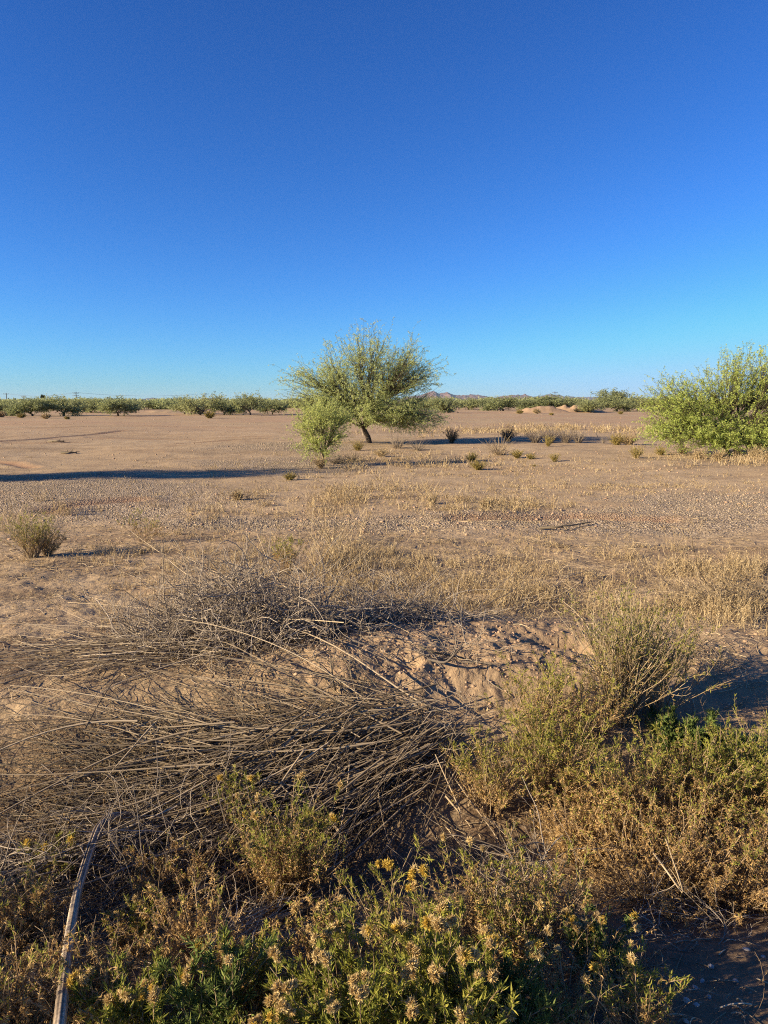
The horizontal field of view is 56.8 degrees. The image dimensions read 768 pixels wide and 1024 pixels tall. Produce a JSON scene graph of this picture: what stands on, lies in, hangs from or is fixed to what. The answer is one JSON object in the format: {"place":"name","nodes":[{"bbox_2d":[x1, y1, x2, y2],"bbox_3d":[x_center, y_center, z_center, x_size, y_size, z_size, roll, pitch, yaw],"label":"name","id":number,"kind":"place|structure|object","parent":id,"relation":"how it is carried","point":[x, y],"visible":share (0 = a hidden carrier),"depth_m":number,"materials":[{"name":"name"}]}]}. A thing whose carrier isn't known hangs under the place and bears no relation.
{"place":"outdoors","nodes":[
{"label":"outdoors","id":0,"kind":"place"},
{"bbox_2d":[0,402,767,1023],"bbox_3d":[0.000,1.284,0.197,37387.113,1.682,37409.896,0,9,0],"label":"ground","id":1,"kind":"structure","parent":0,"point":[126,440],"depth_m":6.79,"materials":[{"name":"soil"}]},
{"bbox_2d":[0,396,52,415],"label":"tree","id":2,"kind":"object","parent":1,"relation":"on","point":[35,405],"visible":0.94,"depth_m":80.18,"materials":[{"name":"green plant"}]},
{"bbox_2d":[0,506,66,557],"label":"goldenbush","id":3,"kind":"object","parent":1,"relation":"on","point":[23,538],"visible":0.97,"depth_m":7.88,"materials":[{"name":"plant"}]},
{"bbox_2d":[0,857,78,963],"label":"goldenbush","id":4,"kind":"object","parent":1,"relation":"on","point":[31,904],"visible":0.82,"depth_m":2.41,"materials":[{"name":"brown plant"}]},
{"bbox_2d":[0,920,81,1023],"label":"goldenbush","id":5,"kind":"object","parent":1,"relation":"on","point":[17,1011],"visible":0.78,"depth_m":1.92,"materials":[{"name":"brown plant"}]},
{"bbox_2d":[14,830,79,886],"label":"goldenbush","id":6,"kind":"object","parent":1,"relation":"on","point":[69,838],"visible":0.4,"depth_m":2.90,"materials":[{"name":"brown plant"}]},
{"bbox_2d":[35,525,67,555],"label":"goldenbush","id":7,"kind":"object","parent":1,"relation":"on","point":[45,549],"visible":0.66,"depth_m":8.06,"materials":[{"name":"green plant"}]},
{"bbox_2d":[38,393,91,415],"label":"tree","id":8,"kind":"object","parent":1,"relation":"on","point":[72,408],"visible":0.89,"depth_m":82.99,"materials":[{"name":"green plant"}]},
{"bbox_2d":[0,752,161,956],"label":"twig heap","id":9,"kind":"object","parent":1,"relation":"on","point":[5,861],"visible":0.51,"depth_m":2.78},
{"bbox_2d":[59,397,112,412],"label":"tree","id":10,"kind":"object","parent":1,"relation":"on","point":[90,409],"visible":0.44,"depth_m":102.70,"materials":[{"name":"green plant"}]},
{"bbox_2d":[12,918,163,1023],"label":"goldenbush","id":11,"kind":"object","parent":1,"relation":"on","point":[103,974],"visible":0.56,"depth_m":1.94,"materials":[{"name":"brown plant"}]},
{"bbox_2d":[92,394,143,415],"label":"tree","id":12,"kind":"object","parent":1,"relation":"on","point":[121,404],"visible":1,"depth_m":81.03,"materials":[{"name":"green plant"}]},
{"bbox_2d":[66,941,202,1023],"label":"goldenbush","id":13,"kind":"object","parent":1,"relation":"on","point":[113,1009],"visible":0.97,"depth_m":1.86,"materials":[{"name":"green plant"}]},
{"bbox_2d":[99,884,170,956],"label":"goldenbush","id":14,"kind":"object","parent":1,"relation":"on","point":[137,921],"visible":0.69,"depth_m":2.36,"materials":[{"name":"brown plant"}]},
{"bbox_2d":[116,508,164,542],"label":"goldenbush","id":15,"kind":"object","parent":1,"relation":"on","point":[150,528],"visible":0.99,"depth_m":8.74,"materials":[{"name":"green plant"}]},
{"bbox_2d":[123,830,214,912],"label":"goldenbush","id":16,"kind":"object","parent":1,"relation":"on","point":[165,874],"visible":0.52,"depth_m":2.77,"materials":[{"name":"brown plant"}]},
{"bbox_2d":[165,399,205,413],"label":"tree","id":17,"kind":"object","parent":1,"relation":"on","point":[174,406],"visible":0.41,"depth_m":92.28,"materials":[{"name":"green plant"}]},
{"bbox_2d":[0,693,380,928],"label":"twig heap","id":18,"kind":"object","parent":1,"relation":"on","point":[152,831],"visible":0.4,"depth_m":3.02,"materials":[{"name":"wood"}]},
{"bbox_2d":[174,391,226,414],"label":"tree","id":19,"kind":"object","parent":1,"relation":"on","point":[188,403],"visible":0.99,"depth_m":85.08,"materials":[{"name":"green plant"}]},
{"bbox_2d":[132,862,282,1000],"bbox_3d":[-0.589,1.306,2.221,0.500,0.326,0.377,8,12,40],"label":"goldenbush","id":20,"kind":"object","parent":1,"relation":"on","point":[201,928],"visible":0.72,"depth_m":2.23,"materials":[{"name":"brown plant"}]},
{"bbox_2d":[150,921,279,1023],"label":"goldenbush","id":21,"kind":"object","parent":1,"relation":"on","point":[218,1008],"visible":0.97,"depth_m":1.88,"materials":[{"name":"green plant"}]},
{"bbox_2d":[0,495,438,741],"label":"twig heap","id":22,"kind":"object","parent":1,"relation":"on","point":[219,604],"visible":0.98,"depth_m":4.61,"materials":[{"name":"plant"}]},
{"bbox_2d":[209,399,239,414],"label":"tree","id":23,"kind":"object","parent":1,"relation":"on","point":[227,409],"visible":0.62,"depth_m":87.60,"materials":[{"name":"green plant"}]},
{"bbox_2d":[227,488,245,499],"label":"tuft bush","id":24,"kind":"object","parent":1,"relation":"on","point":[239,494],"visible":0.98,"depth_m":12.50,"materials":[{"name":"beige plant"}]},
{"bbox_2d":[224,390,268,414],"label":"tree","id":25,"kind":"object","parent":1,"relation":"on","point":[251,402],"visible":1,"depth_m":85.98,"materials":[{"name":"green plant"}]},
{"bbox_2d":[125,831,380,975],"bbox_3d":[-0.338,1.386,2.512,0.620,0.383,1.144,4,10,23],"label":"straw heap","id":26,"kind":"object","parent":1,"relation":"on","point":[260,916],"visible":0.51,"depth_m":2.44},
{"bbox_2d":[164,768,346,920],"bbox_3d":[-0.432,1.323,2.833,0.681,0.511,0.579,7,11,37],"label":"goldenbush","id":27,"kind":"object","parent":1,"relation":"on","point":[293,856],"visible":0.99,"depth_m":2.76,"materials":[{"name":"green plant"}]},
{"bbox_2d":[200,918,310,1023],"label":"goldenbush","id":28,"kind":"object","parent":1,"relation":"on","point":[259,980],"visible":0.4,"depth_m":1.99,"materials":[{"name":"green plant"}]},
{"bbox_2d":[255,398,287,413],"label":"tree","id":29,"kind":"object","parent":1,"relation":"on","point":[278,406],"visible":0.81,"depth_m":90.37,"materials":[{"name":"green plant"}]},
{"bbox_2d":[257,535,305,572],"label":"goldenbush","id":30,"kind":"object","parent":1,"relation":"on","point":[287,550],"visible":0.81,"depth_m":7.00,"materials":[{"name":"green plant"}]},
{"bbox_2d":[225,971,351,1023],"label":"goldenbush","id":31,"kind":"object","parent":1,"relation":"on","point":[284,1010],"visible":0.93,"depth_m":1.73,"materials":[{"name":"green plant"}]},
{"bbox_2d":[0,609,628,997],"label":"straw heap","id":32,"kind":"object","parent":1,"relation":"on","point":[328,765],"visible":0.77,"depth_m":3.40,"materials":[{"name":"plant"}]},
{"bbox_2d":[53,806,144,1023],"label":"dead pole","id":33,"kind":"object","parent":32,"relation":"on","point":[61,1006],"visible":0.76,"depth_m":2.28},
{"bbox_2d":[0,622,393,882],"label":"straw heap","id":34,"kind":"object","parent":32,"relation":"on","point":[143,720],"visible":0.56,"depth_m":3.90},
{"bbox_2d":[200,764,273,840],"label":"goldenbush","id":35,"kind":"object","parent":32,"relation":"on","point":[252,778],"visible":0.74,"depth_m":3.19,"materials":[{"name":"green plant"}]},
{"bbox_2d":[414,754,493,838],"bbox_3d":[0.355,1.289,3.295,0.302,0.255,0.357,-8,12,-40],"label":"dead stick","id":36,"kind":"object","parent":32,"relation":"on","point":[453,805],"visible":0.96,"depth_m":3.30,"materials":[{"name":"wood"}]},
{"bbox_2d":[311,454,328,468],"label":"tuft bush","id":37,"kind":"object","parent":1,"relation":"on","point":[319,463],"visible":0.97,"depth_m":18.62,"materials":[{"name":"beige plant"}]},
{"bbox_2d":[282,395,359,465],"bbox_3d":[-1.567,-2.131,19.157,1.914,2.069,1.891,-7,11,-39],"label":"sapling","id":38,"kind":"object","parent":1,"relation":"on","point":[318,426],"visible":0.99,"depth_m":18.98,"materials":[{"name":"green plant"}]},
{"bbox_2d":[265,868,391,1014],"bbox_3d":[-0.199,1.321,2.213,0.341,0.273,0.402,-7,11,-38],"label":"goldenbush","id":39,"kind":"object","parent":1,"relation":"on","point":[323,922],"visible":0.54,"depth_m":2.19,"materials":[{"name":"green plant"}]},
{"bbox_2d":[320,638,357,690],"bbox_3d":[-0.233,0.845,3.864,0.234,0.310,0.128,-1,9,-7],"label":"dead stick","id":40,"kind":"object","parent":1,"relation":"on","point":[333,683],"visible":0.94,"depth_m":3.88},
{"bbox_2d":[262,900,452,1023],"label":"goldenbush","id":41,"kind":"object","parent":1,"relation":"on","point":[363,995],"visible":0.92,"depth_m":1.79,"materials":[{"name":"green plant"}]},
{"bbox_2d":[268,317,455,442],"bbox_3d":[-0.850,-5.092,27.575,7.221,5.041,5.179,0,9,0],"label":"mesquite tree","id":42,"kind":"object","parent":1,"relation":"on","point":[402,379],"visible":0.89,"depth_m":26.90,"materials":[{"name":"green plant"}]},
{"bbox_2d":[0,695,766,1023],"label":"withered leaves","id":43,"kind":"object","parent":1,"relation":"on","point":[318,887],"visible":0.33,"depth_m":2.70,"materials":[{"name":"brown plant"}]},
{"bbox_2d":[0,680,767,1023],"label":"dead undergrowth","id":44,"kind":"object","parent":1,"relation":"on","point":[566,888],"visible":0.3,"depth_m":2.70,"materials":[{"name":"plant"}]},
{"bbox_2d":[0,395,767,409],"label":"treeline","id":45,"kind":"object","parent":1,"relation":"on","point":[161,402],"visible":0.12,"depth_m":149.24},
{"bbox_2d":[2,412,766,539],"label":"field clods","id":46,"kind":"object","parent":1,"relation":"on","point":[384,498],"visible":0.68,"depth_m":11.75,"materials":[{"name":"soil"}]},
{"bbox_2d":[3,601,767,832],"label":"soil clods","id":47,"kind":"object","parent":1,"relation":"on","point":[479,664],"visible":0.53,"depth_m":4.34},
{"bbox_2d":[328,829,458,987],"bbox_3d":[0.060,1.251,2.192,0.480,0.423,0.387,-7,11,-37],"label":"goldenbush","id":48,"kind":"object","parent":1,"relation":"on","point":[423,870],"visible":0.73,"depth_m":2.20,"materials":[{"name":"green plant"}]},
{"bbox_2d":[379,432,409,448],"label":"tuft bush","id":49,"kind":"object","parent":1,"relation":"on","point":[399,444],"visible":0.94,"depth_m":25.57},
{"bbox_2d":[275,549,528,648],"bbox_3d":[0.206,0.583,5.185,1.722,0.629,1.379,3,9,18],"label":"twig heap","id":50,"kind":"object","parent":1,"relation":"on","point":[423,614],"visible":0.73,"depth_m":5.07,"materials":[{"name":"wood"}]},
{"bbox_2d":[346,890,518,1023],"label":"goldenbush","id":51,"kind":"object","parent":1,"relation":"on","point":[442,1012],"visible":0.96,"depth_m":1.80,"materials":[{"name":"green plant"}]},
{"bbox_2d":[338,595,548,701],"bbox_3d":[0.399,0.785,4.244,1.343,0.512,0.749,0,9,0],"label":"twig heap","id":52,"kind":"object","parent":1,"relation":"on","point":[444,646],"visible":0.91,"depth_m":4.29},
{"bbox_2d":[424,396,464,412],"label":"tree","id":53,"kind":"object","parent":1,"relation":"on","point":[444,406],"visible":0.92,"depth_m":103.23,"materials":[{"name":"green plant"}]},
{"bbox_2d":[440,427,458,442],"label":"tuft bush","id":54,"kind":"object","parent":1,"relation":"on","point":[452,437],"visible":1,"depth_m":27.94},
{"bbox_2d":[419,641,491,676],"bbox_3d":[0.425,0.891,4.208,0.228,0.154,0.443,-9,12,-44],"label":"dead stick","id":55,"kind":"object","parent":1,"relation":"on","point":[424,648],"visible":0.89,"depth_m":4.22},
{"bbox_2d":[427,629,487,663],"bbox_3d":[0.423,0.769,4.100,0.352,0.221,0.062,2,9,10],"label":"dead stick","id":56,"kind":"object","parent":1,"relation":"on","point":[448,660],"visible":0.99,"depth_m":4.10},
{"bbox_2d":[452,397,483,409],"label":"tree","id":57,"kind":"object","parent":1,"relation":"on","point":[470,404],"visible":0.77,"depth_m":141.60,"materials":[{"name":"green plant"}]},
{"bbox_2d":[423,832,535,951],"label":"goldenbush","id":58,"kind":"object","parent":1,"relation":"on","point":[472,892],"visible":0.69,"depth_m":2.39,"materials":[{"name":"green plant"}]},
{"bbox_2d":[469,458,489,469],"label":"tuft bush","id":59,"kind":"object","parent":1,"relation":"on","point":[478,466],"visible":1,"depth_m":18.04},
{"bbox_2d":[438,723,544,820],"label":"goldenbush","id":60,"kind":"object","parent":1,"relation":"on","point":[491,786],"visible":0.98,"depth_m":3.32,"materials":[{"name":"green plant"}]},
{"bbox_2d":[478,433,513,455],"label":"tuft bush","id":61,"kind":"object","parent":1,"relation":"on","point":[498,453],"visible":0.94,"depth_m":22.57,"materials":[{"name":"plant"}]},
{"bbox_2d":[480,395,521,410],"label":"tree","id":62,"kind":"object","parent":1,"relation":"on","point":[502,404],"visible":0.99,"depth_m":122.35,"materials":[{"name":"green plant"}]},
{"bbox_2d":[497,426,517,440],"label":"tuft bush","id":63,"kind":"object","parent":1,"relation":"on","point":[508,435],"visible":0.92,"depth_m":28.87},
{"bbox_2d":[443,937,591,1023],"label":"goldenbush","id":64,"kind":"object","parent":1,"relation":"on","point":[536,1008],"visible":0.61,"depth_m":1.86,"materials":[{"name":"green plant"}]},
{"bbox_2d":[474,885,565,977],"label":"goldenbush","id":65,"kind":"object","parent":1,"relation":"on","point":[510,930],"visible":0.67,"depth_m":2.20,"materials":[{"name":"green plant"}]},
{"bbox_2d":[514,398,548,409],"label":"tree","id":66,"kind":"object","parent":1,"relation":"on","point":[525,404],"visible":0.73,"depth_m":137.05,"materials":[{"name":"green plant"}]},
{"bbox_2d":[523,429,543,442],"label":"tuft bush","id":67,"kind":"object","parent":1,"relation":"on","point":[534,439],"visible":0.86,"depth_m":28.20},
{"bbox_2d":[479,637,603,742],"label":"goldenbush","id":68,"kind":"object","parent":1,"relation":"on","point":[546,691],"visible":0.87,"depth_m":3.68,"materials":[{"name":"green plant"}]},
{"bbox_2d":[489,819,594,950],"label":"goldenbush","id":69,"kind":"object","parent":1,"relation":"on","point":[524,901],"visible":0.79,"depth_m":2.39,"materials":[{"name":"green plant"}]},
{"bbox_2d":[460,555,631,611],"bbox_3d":[1.635,0.578,6.606,1.802,0.218,1.938,0,9,0],"label":"straw heap","id":70,"kind":"object","parent":1,"relation":"on","point":[533,597],"visible":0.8,"depth_m":6.06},
{"bbox_2d":[539,426,561,442],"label":"tuft bush","id":71,"kind":"object","parent":1,"relation":"on","point":[549,433],"visible":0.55,"depth_m":28.25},
{"bbox_2d":[388,775,717,942],"bbox_3d":[0.587,1.321,2.583,0.796,0.482,0.941,-5,10,-29],"label":"twig heap","id":72,"kind":"object","parent":1,"relation":"on","point":[540,861],"visible":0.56,"depth_m":2.65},
{"bbox_2d":[530,394,577,407],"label":"tree","id":73,"kind":"object","parent":1,"relation":"on","point":[556,401],"visible":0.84,"depth_m":136.80,"materials":[{"name":"green plant"}]},
{"bbox_2d":[493,688,622,806],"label":"goldenbush","id":74,"kind":"object","parent":1,"relation":"on","point":[554,756],"visible":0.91,"depth_m":3.36,"materials":[{"name":"green plant"}]},
{"bbox_2d":[540,515,591,528],"bbox_3d":[2.542,0.123,9.674,0.843,0.213,0.273,-4,10,-23],"label":"dead stick","id":75,"kind":"object","parent":1,"relation":"on","point":[552,527],"visible":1,"depth_m":9.62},
{"bbox_2d":[553,426,581,442],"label":"tuft bush","id":76,"kind":"object","parent":1,"relation":"on","point":[564,438],"visible":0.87,"depth_m":28.10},
{"bbox_2d":[517,925,621,1023],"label":"goldenbush","id":77,"kind":"object","parent":1,"relation":"on","point":[557,948],"visible":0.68,"depth_m":1.99,"materials":[{"name":"green plant"}]},
{"bbox_2d":[509,777,640,885],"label":"goldenbush","id":78,"kind":"object","parent":1,"relation":"on","point":[573,815],"visible":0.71,"depth_m":3.06,"materials":[{"name":"green plant"}]},
{"bbox_2d":[532,661,639,747],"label":"goldenbush","id":79,"kind":"object","parent":1,"relation":"on","point":[599,721],"visible":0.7,"depth_m":3.68,"materials":[{"name":"green plant"}]},
{"bbox_2d":[574,399,608,412],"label":"tree","id":80,"kind":"object","parent":1,"relation":"on","point":[586,406],"visible":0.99,"depth_m":103.20,"materials":[{"name":"green plant"}]},
{"bbox_2d":[559,902,649,997],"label":"goldenbush","id":81,"kind":"object","parent":1,"relation":"on","point":[574,923],"visible":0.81,"depth_m":2.19,"materials":[{"name":"green plant"}]},
{"bbox_2d":[590,387,633,401],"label":"tree","id":82,"kind":"object","parent":1,"relation":"on","point":[620,394],"visible":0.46,"depth_m":195.97,"materials":[{"name":"green plant"}]},
{"bbox_2d":[606,433,628,444],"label":"tuft bush","id":83,"kind":"object","parent":1,"relation":"on","point":[615,441],"visible":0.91,"depth_m":26.27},
{"bbox_2d":[597,395,639,411],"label":"tree","id":84,"kind":"object","parent":1,"relation":"on","point":[617,406],"visible":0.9,"depth_m":117.67,"materials":[{"name":"green plant"}]},
{"bbox_2d":[618,431,638,444],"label":"tuft bush","id":85,"kind":"object","parent":1,"relation":"on","point":[629,441],"visible":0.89,"depth_m":26.12,"materials":[{"name":"beige plant"}]},
{"bbox_2d":[537,576,728,727],"bbox_3d":[1.255,0.751,3.805,0.868,0.816,1.025,8,12,41],"label":"goldenbush","id":86,"kind":"object","parent":1,"relation":"on","point":[631,677],"visible":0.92,"depth_m":3.76,"materials":[{"name":"plant"}]},
{"bbox_2d":[580,936,692,1023],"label":"goldenbush","id":87,"kind":"object","parent":1,"relation":"on","point":[645,1009],"visible":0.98,"depth_m":1.90,"materials":[{"name":"green plant"}]},
{"bbox_2d":[619,394,660,410],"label":"tree","id":88,"kind":"object","parent":1,"relation":"on","point":[640,399],"visible":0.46,"depth_m":125.52,"materials":[{"name":"green plant"}]},
{"bbox_2d":[553,721,729,853],"bbox_3d":[1.141,1.257,3.159,0.796,0.535,0.739,6,11,34],"label":"goldenbush","id":89,"kind":"object","parent":1,"relation":"on","point":[637,791],"visible":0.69,"depth_m":3.13,"materials":[{"name":"green plant"}]},
{"bbox_2d":[555,785,739,927],"bbox_3d":[1.004,1.339,2.767,0.716,0.436,0.699,0,9,0],"label":"goldenbush","id":90,"kind":"object","parent":1,"relation":"on","point":[633,868],"visible":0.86,"depth_m":2.74,"materials":[{"name":"green plant"}]},
{"bbox_2d":[648,839,706,913],"bbox_3d":[1.019,1.254,2.604,0.205,0.238,0.402,0,9,0],"label":"dead stick","id":91,"kind":"object","parent":90,"relation":"on","point":[668,873],"visible":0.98,"depth_m":2.50,"materials":[{"name":"wood"}]},
{"bbox_2d":[527,856,767,954],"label":"twig heap","id":92,"kind":"object","parent":1,"relation":"on","point":[703,902],"visible":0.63,"depth_m":2.54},
{"bbox_2d":[549,534,767,620],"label":"twig heap","id":93,"kind":"object","parent":1,"relation":"on","point":[707,589],"visible":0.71,"depth_m":5.85,"materials":[{"name":"plant"}]},
{"bbox_2d":[602,593,730,719],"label":"goldenbush","id":94,"kind":"object","parent":1,"relation":"on","point":[657,703],"visible":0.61,"depth_m":3.80,"materials":[{"name":"green plant"}]},
{"bbox_2d":[568,599,767,693],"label":"twig heap","id":95,"kind":"object","parent":1,"relation":"on","point":[718,655],"visible":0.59,"depth_m":4.39,"materials":[{"name":"plant"}]},
{"bbox_2d":[640,702,717,763],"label":"leafy herb","id":96,"kind":"object","parent":1,"relation":"on","point":[670,723],"visible":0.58,"depth_m":3.61,"materials":[{"name":"green plant"}]},
{"bbox_2d":[604,715,765,840],"bbox_3d":[1.365,1.237,3.245,0.652,0.563,0.825,4,10,23],"label":"goldenbush","id":97,"kind":"object","parent":1,"relation":"on","point":[668,794],"visible":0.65,"depth_m":3.19,"materials":[{"name":"green plant"}]},
{"bbox_2d":[631,341,767,457],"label":"palo verde tree","id":98,"kind":"object","parent":1,"relation":"on","point":[684,417],"visible":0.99,"depth_m":21.11,"materials":[{"name":"green plant"}]},
{"bbox_2d":[638,792,767,932],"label":"goldenbush","id":99,"kind":"object","parent":1,"relation":"on","point":[719,879],"visible":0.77,"depth_m":2.67,"materials":[{"name":"green plant"}]},
{"bbox_2d":[640,712,767,846],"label":"goldenbush","id":100,"kind":"object","parent":1,"relation":"on","point":[741,787],"visible":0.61,"depth_m":3.22,"materials":[{"name":"green plant"}]},
{"bbox_2d":[711,449,727,460],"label":"tuft bush","id":101,"kind":"object","parent":1,"relation":"on","point":[719,455],"visible":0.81,"depth_m":19.30,"materials":[{"name":"beige plant"}]},
{"bbox_2d":[681,800,767,911],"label":"goldenbush","id":102,"kind":"object","parent":1,"relation":"on","point":[743,833],"visible":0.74,"depth_m":2.77,"materials":[{"name":"green plant"}]},
{"bbox_2d":[684,693,767,838],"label":"goldenbush","id":103,"kind":"object","parent":1,"relation":"on","point":[761,768],"visible":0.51,"depth_m":3.31,"materials":[{"name":"green plant"}]},
{"bbox_2d":[694,708,767,765],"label":"leafy herb","id":104,"kind":"object","parent":1,"relation":"on","point":[710,712],"visible":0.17,"depth_m":3.64,"materials":[{"name":"green plant"}]},
{"bbox_2d":[0,421,767,776],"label":"dry grass","id":105,"kind":"structure","parent":0,"point":[346,557],"depth_m":7.62,"materials":[{"name":"plant"}]},
{"bbox_2d":[0,441,767,615],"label":"gravel","id":106,"kind":"structure","parent":0,"point":[428,521],"depth_m":10.87,"materials":[{"name":"gravel"}]},
{"bbox_2d":[0,0,767,400],"label":"sky","id":107,"kind":"structure","parent":0,"point":[565,197],"materials":[{"name":"blue"}]},
{"bbox_2d":[402,391,549,401],"bbox_3d":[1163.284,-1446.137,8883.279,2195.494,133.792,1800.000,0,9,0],"label":"mountains","id":108,"kind":"structure","parent":0,"point":[449,395],"depth_m":8655.88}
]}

